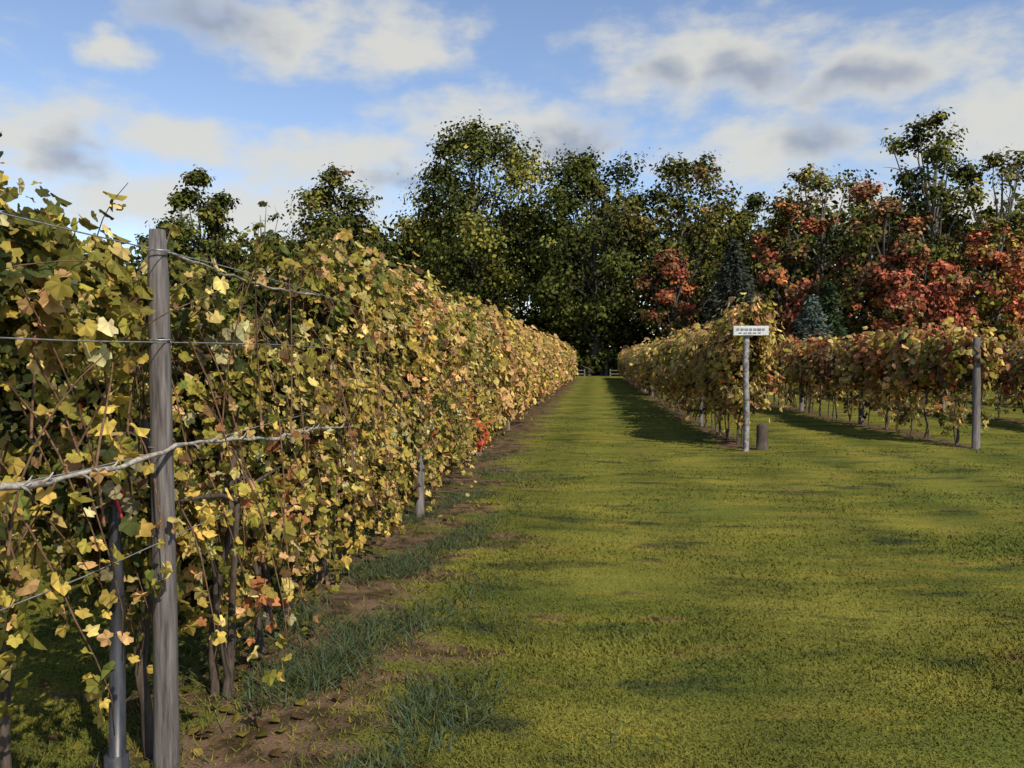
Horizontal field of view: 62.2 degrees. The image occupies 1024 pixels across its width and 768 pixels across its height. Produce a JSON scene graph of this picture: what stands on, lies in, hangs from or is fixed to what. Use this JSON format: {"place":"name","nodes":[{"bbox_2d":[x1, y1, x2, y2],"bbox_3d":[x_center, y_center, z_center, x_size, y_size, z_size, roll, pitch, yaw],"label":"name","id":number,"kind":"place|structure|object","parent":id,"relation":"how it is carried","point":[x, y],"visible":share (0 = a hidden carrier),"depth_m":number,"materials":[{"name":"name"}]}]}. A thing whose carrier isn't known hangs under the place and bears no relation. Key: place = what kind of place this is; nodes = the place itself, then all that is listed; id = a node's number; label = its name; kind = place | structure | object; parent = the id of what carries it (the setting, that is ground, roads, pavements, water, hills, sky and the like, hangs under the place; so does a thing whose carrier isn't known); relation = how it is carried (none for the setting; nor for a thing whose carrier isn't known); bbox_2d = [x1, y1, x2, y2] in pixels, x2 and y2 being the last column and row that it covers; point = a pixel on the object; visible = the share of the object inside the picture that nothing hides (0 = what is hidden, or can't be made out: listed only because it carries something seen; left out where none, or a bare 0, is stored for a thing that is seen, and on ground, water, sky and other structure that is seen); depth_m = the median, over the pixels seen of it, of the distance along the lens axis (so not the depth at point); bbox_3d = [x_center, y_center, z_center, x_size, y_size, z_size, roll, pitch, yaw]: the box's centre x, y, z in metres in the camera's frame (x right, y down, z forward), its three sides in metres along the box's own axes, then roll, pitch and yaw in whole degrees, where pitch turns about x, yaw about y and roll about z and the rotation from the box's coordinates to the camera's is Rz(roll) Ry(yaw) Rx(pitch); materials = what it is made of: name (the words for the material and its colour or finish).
{"place":"outdoors","nodes":[
{"label":"outdoors","id":0,"kind":"place"},
{"bbox_2d":[0,374,1023,767],"bbox_3d":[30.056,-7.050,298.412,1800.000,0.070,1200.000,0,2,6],"label":"ground","id":1,"kind":"structure","parent":0,"point":[594,398],"depth_m":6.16,"materials":[{"name":"green plant"}]},
{"bbox_2d":[100,477,129,767],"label":"steel stake","id":2,"kind":"object","parent":1,"relation":"on","point":[116,755],"visible":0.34,"depth_m":3.26,"materials":[{"name":"grey metal"}]},
{"bbox_2d":[2,323,229,432],"bbox_3d":[-6.503,-0.773,37.833,2.056,2.842,74.697,0,2,5],"label":"grapevine row","id":3,"kind":"object","parent":1,"relation":"on","point":[173,338],"depth_m":16.69,"materials":[{"name":"green plant"}]},
{"bbox_2d":[101,233,192,316],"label":"oak tree","id":4,"kind":"object","parent":1,"relation":"on","point":[141,239],"visible":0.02,"depth_m":88.42,"materials":[{"name":"green plant"}]},
{"bbox_2d":[146,229,178,767],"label":"trellis post","id":5,"kind":"object","parent":1,"relation":"on","point":[165,682],"visible":0.85,"depth_m":3.34,"materials":[{"name":"wood"}]},
{"bbox_2d":[0,251,380,494],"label":"vine cordon","id":6,"kind":"object","parent":5,"relation":"attached to","point":[28,484],"visible":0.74,"depth_m":3.18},
{"bbox_2d":[0,419,338,767],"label":"vine trunk","id":7,"kind":"object","parent":1,"relation":"on","point":[143,691],"visible":0.31,"depth_m":3.55,"materials":[{"name":"brown wood"}]},
{"bbox_2d":[135,164,254,323],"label":"oak tree","id":8,"kind":"object","parent":1,"relation":"on","point":[211,215],"visible":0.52,"depth_m":81.59,"materials":[{"name":"green plant"}]},
{"bbox_2d":[0,310,412,455],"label":"grapevine row","id":9,"kind":"object","parent":1,"relation":"on","point":[20,373],"visible":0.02,"depth_m":8.91,"materials":[{"name":"green plant"}]},
{"bbox_2d":[39,449,487,767],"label":"fallen leaves","id":10,"kind":"object","parent":1,"relation":"on","point":[257,722],"visible":0.56,"depth_m":3.98,"materials":[{"name":"brown plant"}]},
{"bbox_2d":[248,201,283,321],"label":"maple tree","id":11,"kind":"object","parent":1,"relation":"on","point":[261,204],"visible":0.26,"depth_m":86.29,"materials":[{"name":"green plant"}]},
{"bbox_2d":[232,229,324,323],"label":"oak tree","id":12,"kind":"object","parent":1,"relation":"on","point":[246,307],"visible":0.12,"depth_m":83.65,"materials":[{"name":"green plant"}]},
{"bbox_2d":[0,132,578,735],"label":"grapevine row","id":13,"kind":"object","parent":1,"relation":"on","point":[366,344],"visible":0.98,"depth_m":4.21,"materials":[{"name":"yellow plant"}]},
{"bbox_2d":[10,450,656,767],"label":"weeds","id":14,"kind":"object","parent":1,"relation":"on","point":[295,673],"visible":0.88,"depth_m":4.67,"materials":[{"name":"green plant"}]},
{"bbox_2d":[273,162,409,301],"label":"oak tree","id":15,"kind":"object","parent":1,"relation":"on","point":[318,197],"visible":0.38,"depth_m":81.95,"materials":[{"name":"green plant"}]},
{"bbox_2d":[381,216,473,302],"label":"oak tree","id":16,"kind":"object","parent":1,"relation":"on","point":[421,265],"visible":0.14,"depth_m":88.93,"materials":[{"name":"green plant"}]},
{"bbox_2d":[385,109,584,320],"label":"oak tree","id":17,"kind":"object","parent":1,"relation":"on","point":[463,222],"visible":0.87,"depth_m":85.86,"materials":[{"name":"green plant"}]},
{"bbox_2d":[94,188,1023,369],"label":"woodland","id":18,"kind":"object","parent":1,"relation":"on","point":[828,215],"visible":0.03,"depth_m":98.62,"materials":[{"name":"green plant"}]},
{"bbox_2d":[511,143,671,375],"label":"oak tree","id":19,"kind":"object","parent":1,"relation":"on","point":[589,312],"visible":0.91,"depth_m":83.91,"materials":[{"name":"green plant"}]},
{"bbox_2d":[575,349,619,375],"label":"hedge","id":20,"kind":"object","parent":1,"relation":"on","point":[602,362],"visible":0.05,"depth_m":83.89,"materials":[{"name":"green plant"}]},
{"bbox_2d":[577,369,618,376],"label":"rail fence","id":21,"kind":"object","parent":1,"relation":"on","point":[610,372],"visible":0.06,"depth_m":79.43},
{"bbox_2d":[251,303,1021,374],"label":"undergrowth","id":22,"kind":"object","parent":1,"relation":"on","point":[538,322],"visible":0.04,"depth_m":90.04,"materials":[{"name":"green plant"}]},
{"bbox_2d":[633,247,701,343],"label":"maple tree","id":23,"kind":"object","parent":1,"relation":"on","point":[674,269],"visible":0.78,"depth_m":78.56,"materials":[{"name":"red plant"}]},
{"bbox_2d":[614,148,753,331],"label":"oak tree","id":24,"kind":"object","parent":1,"relation":"on","point":[701,235],"visible":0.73,"depth_m":82.80,"materials":[{"name":"green plant"}]},
{"bbox_2d":[616,291,793,446],"bbox_3d":[6.956,-1.062,44.596,1.947,3.026,58.726,0,2,5],"label":"grapevine row","id":25,"kind":"object","parent":1,"relation":"on","point":[704,364],"visible":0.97,"depth_m":17.26,"materials":[{"name":"yellow plant"}]},
{"bbox_2d":[699,236,766,329],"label":"spruce tree","id":26,"kind":"object","parent":1,"relation":"on","point":[733,281],"visible":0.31,"depth_m":72.68,"materials":[{"name":"green plant"}]},
{"bbox_2d":[733,326,768,451],"bbox_3d":[4.266,0.135,15.228,0.620,2.347,0.177,0,2,6],"label":"sign post","id":27,"kind":"object","parent":1,"relation":"on","point":[746,331],"visible":0.94,"depth_m":15.21,"materials":[{"name":"white paint"}]},
{"bbox_2d":[715,191,808,318],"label":"ash tree","id":28,"kind":"object","parent":1,"relation":"on","point":[748,217],"visible":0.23,"depth_m":87.51,"materials":[{"name":"green plant"}]},
{"bbox_2d":[756,424,768,449],"bbox_3d":[4.572,0.991,15.509,0.242,0.525,0.233,0,2,6],"label":"wooden stump","id":29,"kind":"object","parent":1,"relation":"on","point":[761,436],"visible":0.77,"depth_m":15.42,"materials":[{"name":"brown wood"}]},
{"bbox_2d":[743,198,828,342],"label":"maple tree","id":30,"kind":"object","parent":1,"relation":"on","point":[773,272],"visible":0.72,"depth_m":78.51,"materials":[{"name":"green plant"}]},
{"bbox_2d":[787,294,833,341],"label":"spruce tree","id":31,"kind":"object","parent":1,"relation":"on","point":[810,322],"visible":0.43,"depth_m":67.34,"materials":[{"name":"green plant"}]},
{"bbox_2d":[748,161,890,310],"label":"ash tree","id":32,"kind":"object","parent":1,"relation":"on","point":[819,180],"visible":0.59,"depth_m":79.90,"materials":[{"name":"green plant"}]},
{"bbox_2d":[818,279,848,341],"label":"spruce tree","id":33,"kind":"object","parent":1,"relation":"on","point":[829,300],"visible":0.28,"depth_m":72.02,"materials":[{"name":"green plant"}]},
{"bbox_2d":[752,312,1009,448],"bbox_3d":[10.948,-0.971,44.479,1.996,2.852,58.114,0,2,5],"label":"grapevine row","id":34,"kind":"object","parent":1,"relation":"on","point":[895,366],"visible":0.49,"depth_m":18.46,"materials":[{"name":"yellow plant"}]},
{"bbox_2d":[833,179,933,336],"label":"maple tree","id":35,"kind":"object","parent":1,"relation":"on","point":[866,231],"visible":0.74,"depth_m":73.13,"materials":[{"name":"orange plant"}]},
{"bbox_2d":[754,332,1023,417],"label":"grapevine row","id":36,"kind":"object","parent":1,"relation":"on","point":[1014,379],"visible":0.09,"depth_m":22.62,"materials":[{"name":"green plant"}]},
{"bbox_2d":[795,337,1022,403],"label":"grapevine row","id":37,"kind":"object","parent":1,"relation":"on","point":[1008,341],"depth_m":31.95,"materials":[{"name":"green plant"}]},
{"bbox_2d":[865,241,975,336],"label":"maple tree","id":38,"kind":"object","parent":1,"relation":"on","point":[943,301],"visible":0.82,"depth_m":69.42,"materials":[{"name":"red plant"}]},
{"bbox_2d":[867,107,990,314],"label":"ash tree","id":39,"kind":"object","parent":1,"relation":"on","point":[911,181],"visible":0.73,"depth_m":78.89,"materials":[{"name":"green plant"}]},
{"bbox_2d":[928,146,1023,340],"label":"ash tree","id":40,"kind":"object","parent":1,"relation":"on","point":[975,193],"visible":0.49,"depth_m":78.29,"materials":[{"name":"green plant"}]},
{"bbox_2d":[943,219,1023,344],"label":"maple tree","id":41,"kind":"object","parent":1,"relation":"on","point":[994,289],"visible":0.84,"depth_m":69.73,"materials":[{"name":"red plant"}]},
{"bbox_2d":[992,250,1023,340],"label":"maple tree","id":42,"kind":"object","parent":1,"relation":"on","point":[1019,288],"visible":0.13,"depth_m":71.48,"materials":[{"name":"red plant"}]},
{"bbox_2d":[0,0,1023,334],"label":"sky","id":43,"kind":"structure","parent":0,"point":[97,96],"materials":[{"name":"blue"}]}
]}

